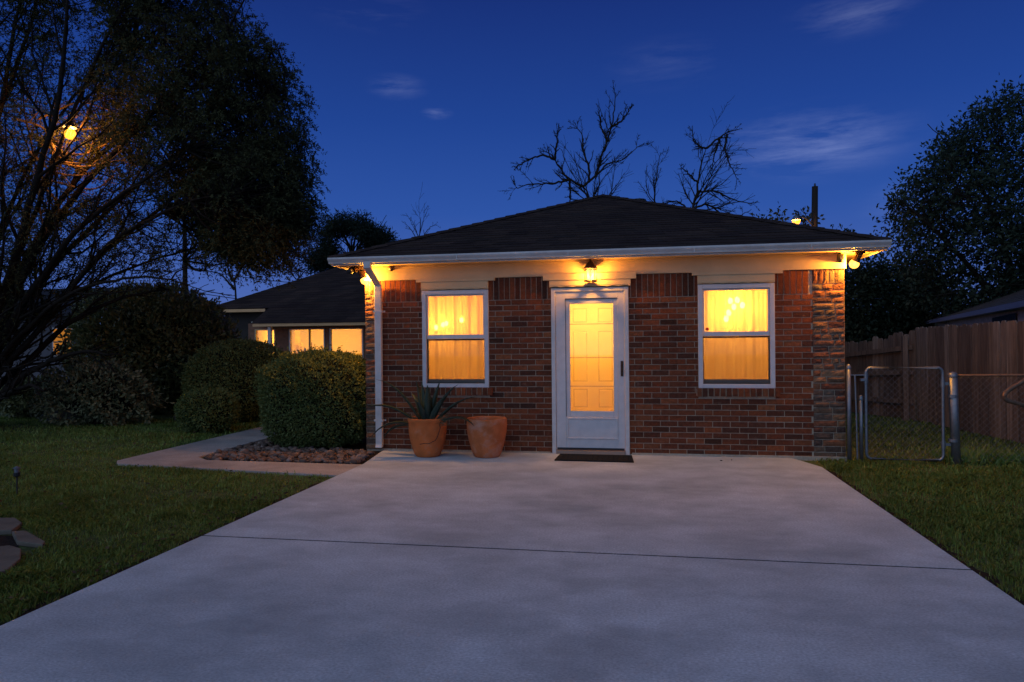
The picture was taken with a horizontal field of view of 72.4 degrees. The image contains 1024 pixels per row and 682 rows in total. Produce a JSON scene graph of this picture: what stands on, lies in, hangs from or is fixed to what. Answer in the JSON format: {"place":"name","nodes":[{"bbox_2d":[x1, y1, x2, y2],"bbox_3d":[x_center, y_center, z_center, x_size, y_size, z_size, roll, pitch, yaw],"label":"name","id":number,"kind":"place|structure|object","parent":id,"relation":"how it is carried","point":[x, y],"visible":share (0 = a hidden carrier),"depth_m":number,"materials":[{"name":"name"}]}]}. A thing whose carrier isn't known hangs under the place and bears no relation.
{"place":"outdoors","nodes":[
{"label":"outdoors","id":0,"kind":"place"},
{"bbox_2d":[0,286,153,381],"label":"neighbour house","id":1,"kind":"structure","parent":0,"point":[45,352],"depth_m":25.38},
{"bbox_2d":[52,327,73,355],"bbox_3d":[-16.174,0.030,25.198,0.833,1.028,0.065,-1,0,10],"label":"window","id":2,"kind":"structure","parent":1,"relation":"in","point":[57,339],"depth_m":25.20,"materials":[{"name":"white paint"}]},
{"bbox_2d":[117,427,361,476],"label":"front path","id":3,"kind":"structure","parent":0,"point":[191,455],"depth_m":9.21,"materials":[{"name":"concrete"}]},
{"bbox_2d":[0,450,1023,681],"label":"driveway","id":4,"kind":"structure","parent":0,"point":[211,607],"depth_m":4.30,"materials":[{"name":"concrete"}]},
{"bbox_2d":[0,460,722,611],"bbox_3d":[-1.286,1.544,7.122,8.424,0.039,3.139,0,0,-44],"label":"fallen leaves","id":5,"kind":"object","parent":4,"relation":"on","point":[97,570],"visible":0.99,"depth_m":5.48,"materials":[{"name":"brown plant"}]},
{"bbox_2d":[407,415,446,456],"bbox_3d":[-1.145,1.298,9.515,0.544,0.521,0.544,-1,0,10],"label":"terracotta pot","id":6,"kind":"object","parent":4,"relation":"on","point":[427,437],"visible":0.8,"depth_m":9.31,"materials":[{"name":"ceramic"}]},
{"bbox_2d":[361,379,473,438],"bbox_3d":[-1.234,0.939,9.512,1.606,0.854,0.526,-1,0,10],"label":"agave","id":7,"kind":"object","parent":6,"relation":"in","point":[427,406],"visible":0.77,"depth_m":9.42,"materials":[{"name":"green plant"}]},
{"bbox_2d":[467,416,506,457],"bbox_3d":[-0.338,1.293,9.430,0.544,0.516,0.544,-1,0,10],"label":"terracotta pot","id":8,"kind":"object","parent":4,"relation":"on","point":[486,436],"visible":0.98,"depth_m":9.23,"materials":[{"name":"ceramic"}]},
{"bbox_2d":[203,535,970,569],"bbox_3d":[0.277,1.599,5.139,5.624,0.114,0.020,-1,0,10],"label":"driveway joint","id":9,"kind":"object","parent":4,"relation":"on","point":[600,553],"visible":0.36,"depth_m":5.07,"materials":[{"name":"grey concrete"}]},
{"bbox_2d":[554,454,633,462],"bbox_3d":[1.087,1.530,9.172,1.010,0.019,0.520,-1,0,10],"label":"doormat","id":10,"kind":"object","parent":4,"relation":"on","point":[596,458],"visible":1,"depth_m":9.10,"materials":[{"name":"rubber"}]},
{"bbox_2d":[0,404,1023,623],"bbox_3d":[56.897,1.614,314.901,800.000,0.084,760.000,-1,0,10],"label":"lawn","id":11,"kind":"structure","parent":0,"point":[24,549],"depth_m":8.08,"materials":[{"name":"green plant"}]},
{"bbox_2d":[0,535,18,546],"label":"planting soil","id":12,"kind":"structure","parent":11,"relation":"on","point":[5,540],"depth_m":5.59,"materials":[{"name":"brown soil"}]},
{"bbox_2d":[0,545,20,574],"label":"flagstone","id":13,"kind":"object","parent":11,"relation":"on","point":[10,556],"visible":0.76,"depth_m":5.04,"materials":[{"name":"grey stone"}]},
{"bbox_2d":[0,518,21,534],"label":"flagstone","id":14,"kind":"object","parent":11,"relation":"on","point":[8,526],"visible":0.97,"depth_m":5.97,"materials":[{"name":"grey stone"}]},
{"bbox_2d":[13,466,20,493],"bbox_3d":[-5.177,1.466,7.318,0.076,0.315,0.076,-1,0,10],"label":"path light","id":15,"kind":"object","parent":11,"relation":"on","point":[16,473],"visible":0.95,"depth_m":7.31,"materials":[{"name":"black plastic"}]},
{"bbox_2d":[12,530,44,547],"bbox_3d":[-3.888,1.590,5.592,0.649,0.038,0.142,-1,0,41],"label":"flagstone","id":16,"kind":"object","parent":11,"relation":"on","point":[24,538],"visible":0.87,"depth_m":5.54,"materials":[{"name":"grey stone"}]},
{"bbox_2d":[0,374,60,418],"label":"laurel shrub","id":17,"kind":"object","parent":11,"relation":"on","point":[18,402],"visible":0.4,"depth_m":15.16,"materials":[{"name":"green plant"}]},
{"bbox_2d":[4,104,76,139],"bbox_3d":[-8.872,-1.379,12.588,2.807,6.092,0.243,-1,0,19],"label":"street lamp","id":18,"kind":"object","parent":11,"relation":"on","point":[70,134],"visible":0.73,"depth_m":12.16,"materials":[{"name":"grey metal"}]},
{"bbox_2d":[47,409,80,424],"bbox_3d":[-9.069,1.579,14.138,0.706,0.452,0.430,-1,0,10],"label":"boulder","id":19,"kind":"object","parent":11,"relation":"on","point":[65,413],"visible":0.18,"depth_m":14.00,"materials":[{"name":"grey stone"}]},
{"bbox_2d":[25,355,173,426],"bbox_3d":[-8.174,0.990,13.966,2.772,1.459,1.754,-1,0,10],"label":"silver shrub","id":20,"kind":"object","parent":11,"relation":"on","point":[107,397],"visible":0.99,"depth_m":13.60,"materials":[{"name":"green plant"}]},
{"bbox_2d":[53,277,241,414],"bbox_3d":[-8.386,0.097,16.578,4.576,3.369,2.872,-1,0,10],"label":"laurel shrub","id":21,"kind":"object","parent":11,"relation":"on","point":[157,337],"visible":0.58,"depth_m":15.75,"materials":[{"name":"green plant"}]},
{"bbox_2d":[0,0,334,401],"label":"cedar tree","id":22,"kind":"object","parent":11,"relation":"on","point":[243,212],"visible":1,"depth_m":12.28,"materials":[{"name":"green plant"}]},
{"bbox_2d":[182,223,187,286],"bbox_3d":[-14.011,-1.651,30.008,0.247,6.793,0.260,-1,0,10],"label":"utility pole","id":23,"kind":"object","parent":11,"relation":"on","point":[184,272],"visible":0.06,"depth_m":29.94,"materials":[{"name":"brown wood"}]},
{"bbox_2d":[188,267,287,282],"bbox_3d":[-10.692,-3.022,34.000,0.032,0.395,10.350,-1,0,39],"label":"power wire","id":24,"kind":"object","parent":23,"relation":"attached to","point":[240,276],"visible":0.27,"depth_m":32.08,"materials":[{"name":"black plastic"}]},
{"bbox_2d":[173,383,243,433],"bbox_3d":[-5.410,1.175,12.494,1.224,0.934,1.078,-1,0,10],"label":"ball bush","id":25,"kind":"object","parent":11,"relation":"on","point":[209,409],"visible":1,"depth_m":12.21,"materials":[{"name":"green plant"}]},
{"bbox_2d":[212,255,246,297],"bbox_3d":[-12.879,-0.962,32.056,1.718,6.617,1.574,0,0,-35],"label":"bare tree","id":26,"kind":"object","parent":11,"relation":"on","point":[230,283],"visible":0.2,"depth_m":31.97,"materials":[{"name":"brown plant"}]},
{"bbox_2d":[176,335,291,421],"bbox_3d":[-5.543,0.763,14.416,2.526,1.778,2.303,-1,0,10],"label":"mounded bush","id":27,"kind":"object","parent":11,"relation":"on","point":[223,364],"visible":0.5,"depth_m":13.68,"materials":[{"name":"green plant"}]},
{"bbox_2d":[220,267,365,367],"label":"ranch house","id":28,"kind":"structure","parent":11,"relation":"on","point":[323,309],"depth_m":26.89,"materials":[{"name":"brick"}]},
{"bbox_2d":[255,329,275,344],"bbox_3d":[-9.172,0.238,26.071,0.827,1.355,0.110,-1,0,10],"label":"window","id":29,"kind":"structure","parent":28,"relation":"in","point":[256,335],"depth_m":26.03,"materials":[{"name":"glass"}]},
{"bbox_2d":[289,328,324,353],"bbox_3d":[-7.511,0.222,25.887,1.415,1.555,0.340,-1,0,10],"label":"window","id":30,"kind":"structure","parent":28,"relation":"in","point":[297,331],"depth_m":25.87,"materials":[{"name":"glass"}]},
{"bbox_2d":[329,328,363,357],"bbox_3d":[-5.993,0.208,25.613,1.302,1.555,0.340,-1,0,10],"label":"window","id":31,"kind":"structure","parent":28,"relation":"in","point":[330,329],"depth_m":25.54,"materials":[{"name":"glass"}]},
{"bbox_2d":[204,436,381,463],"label":"bed soil","id":32,"kind":"structure","parent":11,"relation":"on","point":[359,445],"depth_m":10.47,"materials":[{"name":"brown soil"}]},
{"bbox_2d":[205,439,374,463],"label":"pebbles","id":33,"kind":"object","parent":32,"relation":"on","point":[262,458],"visible":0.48,"depth_m":9.57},
{"bbox_2d":[299,458,306,462],"bbox_3d":[-2.733,1.578,9.167,0.094,0.075,0.109,0,0,-30],"label":"river stone","id":34,"kind":"object","parent":32,"relation":"on","point":[303,460],"visible":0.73,"depth_m":9.13,"materials":[{"name":"stone"}]},
{"bbox_2d":[247,343,366,447],"bbox_3d":[-2.927,0.829,10.739,2.025,1.585,1.794,-1,0,10],"label":"clipped bush","id":35,"kind":"object","parent":32,"relation":"on","point":[311,397],"visible":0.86,"depth_m":10.14,"materials":[{"name":"green plant"}]},
{"bbox_2d":[350,459,358,463],"bbox_3d":[-2.025,1.556,9.001,0.097,0.068,0.079,-1,0,34],"label":"river stone","id":36,"kind":"object","parent":32,"relation":"on","point":[353,461],"visible":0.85,"depth_m":8.98,"materials":[{"name":"grey stone"}]},
{"bbox_2d":[298,209,400,275],"bbox_3d":[-8.189,-2.619,35.977,5.481,8.653,4.691,-1,0,10],"label":"pine tree","id":37,"kind":"object","parent":11,"relation":"on","point":[364,233],"visible":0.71,"depth_m":35.20,"materials":[{"name":"green plant"}]},
{"bbox_2d":[403,182,438,235],"bbox_3d":[-5.207,-3.056,39.786,2.170,11.962,1.425,-1,0,10],"label":"bare tree","id":38,"kind":"object","parent":11,"relation":"on","point":[419,222],"visible":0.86,"depth_m":39.98,"materials":[{"name":"brown plant"}]},
{"bbox_2d":[0,469,1023,625],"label":"soil edge","id":39,"kind":"object","parent":11,"relation":"on","point":[984,575],"visible":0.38,"depth_m":5.10,"materials":[{"name":"brown soil"}]},
{"bbox_2d":[502,80,653,201],"bbox_3d":[2.068,-3.239,22.170,4.845,9.712,1.669,-1,0,10],"label":"bare tree","id":40,"kind":"object","parent":11,"relation":"on","point":[599,164],"visible":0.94,"depth_m":21.98,"materials":[{"name":"brown plant"}]},
{"bbox_2d":[326,194,893,460],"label":"brick house","id":41,"kind":"structure","parent":11,"relation":"on","point":[674,330],"depth_m":9.52,"materials":[{"name":"brick"}]},
{"bbox_2d":[347,266,368,284],"bbox_3d":[-2.207,-0.940,9.994,0.321,0.264,0.160,0,0,-35],"label":"flood light","id":42,"kind":"object","parent":41,"relation":"attached to","point":[364,278],"visible":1,"depth_m":9.99,"materials":[{"name":"brown metal"}]},
{"bbox_2d":[416,277,494,395],"bbox_3d":[-0.767,-0.058,10.018,1.140,1.652,0.378,-1,0,10],"label":"window","id":43,"kind":"structure","parent":41,"relation":"in","point":[455,323],"depth_m":10.09,"materials":[{"name":"glass"}]},
{"bbox_2d":[555,291,624,450],"bbox_3d":[1.061,0.407,9.534,0.934,2.171,0.104,-1,0,10],"label":"storm door","id":44,"kind":"structure","parent":41,"relation":"in","point":[575,430],"depth_m":9.56,"materials":[{"name":"plastic"}]},
{"bbox_2d":[583,259,597,281],"bbox_3d":[1.058,-0.951,9.425,0.188,0.316,0.213,-1,0,10],"label":"wall lantern","id":45,"kind":"object","parent":41,"relation":"attached to","point":[590,266],"depth_m":9.38,"materials":[{"name":"brown metal"}]},
{"bbox_2d":[570,303,617,410],"bbox_3d":[1.097,0.427,9.726,0.909,2.192,0.018,-1,0,10],"label":"inner door","id":46,"kind":"structure","parent":41,"relation":"in","point":[590,336],"depth_m":9.72,"materials":[{"name":"white wood"}]},
{"bbox_2d":[692,270,782,396],"bbox_3d":[2.985,-0.094,9.327,1.144,1.650,0.352,-1,0,10],"label":"window","id":47,"kind":"structure","parent":41,"relation":"in","point":[737,350],"depth_m":9.41,"materials":[{"name":"glass"}]},
{"bbox_2d":[837,252,843,262],"bbox_3d":[4.187,-1.066,8.919,0.084,0.133,0.098,-1,0,10],"label":"security camera","id":48,"kind":"object","parent":41,"relation":"attached to","point":[840,257],"visible":1,"depth_m":8.89,"materials":[{"name":"white plastic"}]},
{"bbox_2d":[849,250,865,267],"bbox_3d":[4.354,-1.026,8.827,0.190,0.218,0.118,-1,0,44],"label":"flood light","id":49,"kind":"object","parent":41,"relation":"attached to","point":[854,262],"visible":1,"depth_m":8.80,"materials":[{"name":"yellow metal"}]},
{"bbox_2d":[637,99,759,216],"bbox_3d":[5.980,-2.955,22.576,3.730,9.198,3.183,-1,0,26],"label":"bare tree","id":50,"kind":"object","parent":11,"relation":"on","point":[698,191],"visible":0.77,"depth_m":22.48,"materials":[{"name":"brown plant"}]},
{"bbox_2d":[750,202,854,231],"bbox_3d":[13.655,-2.523,33.102,5.259,8.104,1.561,-1,0,2],"label":"roadside tree","id":51,"kind":"object","parent":11,"relation":"on","point":[804,221],"visible":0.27,"depth_m":32.97,"materials":[{"name":"green plant"}]},
{"bbox_2d":[811,183,817,226],"bbox_3d":[13.355,-2.737,31.000,0.461,8.489,0.340,-1,0,10],"label":"utility pole","id":52,"kind":"object","parent":11,"relation":"on","point":[814,214],"visible":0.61,"depth_m":30.89,"materials":[{"name":"brown wood"}]},
{"bbox_2d":[792,215,812,225],"bbox_3d":[12.655,-5.223,30.544,1.423,0.433,0.370,0,0,-41],"label":"street lamp","id":53,"kind":"object","parent":52,"relation":"attached to","point":[796,219],"visible":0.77,"depth_m":30.12,"materials":[{"name":"grey metal"}]},
{"bbox_2d":[846,364,851,459],"bbox_3d":[4.286,0.917,8.900,0.064,1.251,0.062,-1,0,10],"label":"fence post","id":54,"kind":"object","parent":11,"relation":"on","point":[849,434],"visible":0.92,"depth_m":8.88,"materials":[{"name":"grey metal"}]},
{"bbox_2d":[854,375,857,459],"bbox_3d":[4.361,0.987,8.865,0.041,1.110,0.024,-1,0,10],"label":"tension bar","id":55,"kind":"object","parent":11,"relation":"on","point":[856,416],"visible":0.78,"depth_m":8.86,"materials":[{"name":"grey metal"}]},
{"bbox_2d":[858,395,863,461],"bbox_3d":[4.441,1.112,8.902,0.060,0.859,0.058,-1,0,10],"label":"gate post","id":56,"kind":"object","parent":11,"relation":"on","point":[860,399],"visible":0.92,"depth_m":8.88,"materials":[{"name":"grey metal"}]},
{"bbox_2d":[845,330,915,420],"bbox_3d":[7.279,0.664,14.575,0.215,1.726,2.624,0,0,-14],"label":"wooden fence","id":57,"kind":"object","parent":11,"relation":"on","point":[898,349],"visible":0.57,"depth_m":14.00,"materials":[{"name":"brown wood"}]},
{"bbox_2d":[844,242,976,348],"bbox_3d":[19.953,-1.270,36.515,8.530,7.768,6.178,-1,0,10],"label":"dark thicket tree","id":58,"kind":"object","parent":11,"relation":"on","point":[864,307],"visible":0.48,"depth_m":35.46,"materials":[{"name":"green plant"}]},
{"bbox_2d":[869,74,1023,325],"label":"broadleaf tree","id":59,"kind":"object","parent":11,"relation":"on","point":[1007,239],"visible":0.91,"depth_m":29.17,"materials":[{"name":"green plant"}]},
{"bbox_2d":[947,372,960,464],"bbox_3d":[5.485,0.956,8.683,0.139,1.153,0.113,-1,0,10],"label":"terminal post","id":60,"kind":"object","parent":11,"relation":"on","point":[954,412],"visible":0.91,"depth_m":8.64,"materials":[{"name":"grey metal"}]},
{"bbox_2d":[859,366,950,461],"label":"chain link gate","id":61,"kind":"structure","parent":60,"relation":"attached to","point":[943,383],"depth_m":8.78,"materials":[{"name":"metal"}]},
{"bbox_2d":[915,320,1023,443],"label":"wooden fence","id":62,"kind":"object","parent":11,"relation":"on","point":[994,347],"visible":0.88,"depth_m":11.42,"materials":[{"name":"brown wood"}]},
{"bbox_2d":[920,288,1023,326],"bbox_3d":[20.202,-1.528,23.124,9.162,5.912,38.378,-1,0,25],"label":"neighbour house","id":63,"kind":"structure","parent":11,"relation":"on","point":[1010,303],"depth_m":22.30,"materials":[{"name":"grey"}]},
{"bbox_2d":[992,313,1015,325],"bbox_3d":[13.913,-0.344,19.816,0.030,0.799,3.081,-1,0,25],"label":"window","id":64,"kind":"structure","parent":63,"relation":"in","point":[1009,317],"depth_m":19.48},
{"bbox_2d":[928,443,1023,464],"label":"weeds","id":65,"kind":"object","parent":11,"relation":"on","point":[1001,456],"visible":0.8,"depth_m":8.74,"materials":[{"name":"green plant"}]},
{"bbox_2d":[947,374,1023,462],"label":"chain link fence","id":66,"kind":"object","parent":11,"relation":"on","point":[982,376],"visible":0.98,"depth_m":8.62,"materials":[{"name":"metal"}]},
{"bbox_2d":[1002,378,1023,406],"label":"bent pipe","id":67,"kind":"object","parent":11,"relation":"on","point":[1010,389],"visible":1,"depth_m":8.28,"materials":[{"name":"grey metal"}]},
{"bbox_2d":[0,0,1023,315],"label":"sky","id":68,"kind":"structure","parent":0,"point":[838,96],"materials":[{"name":"blue"}]}
]}

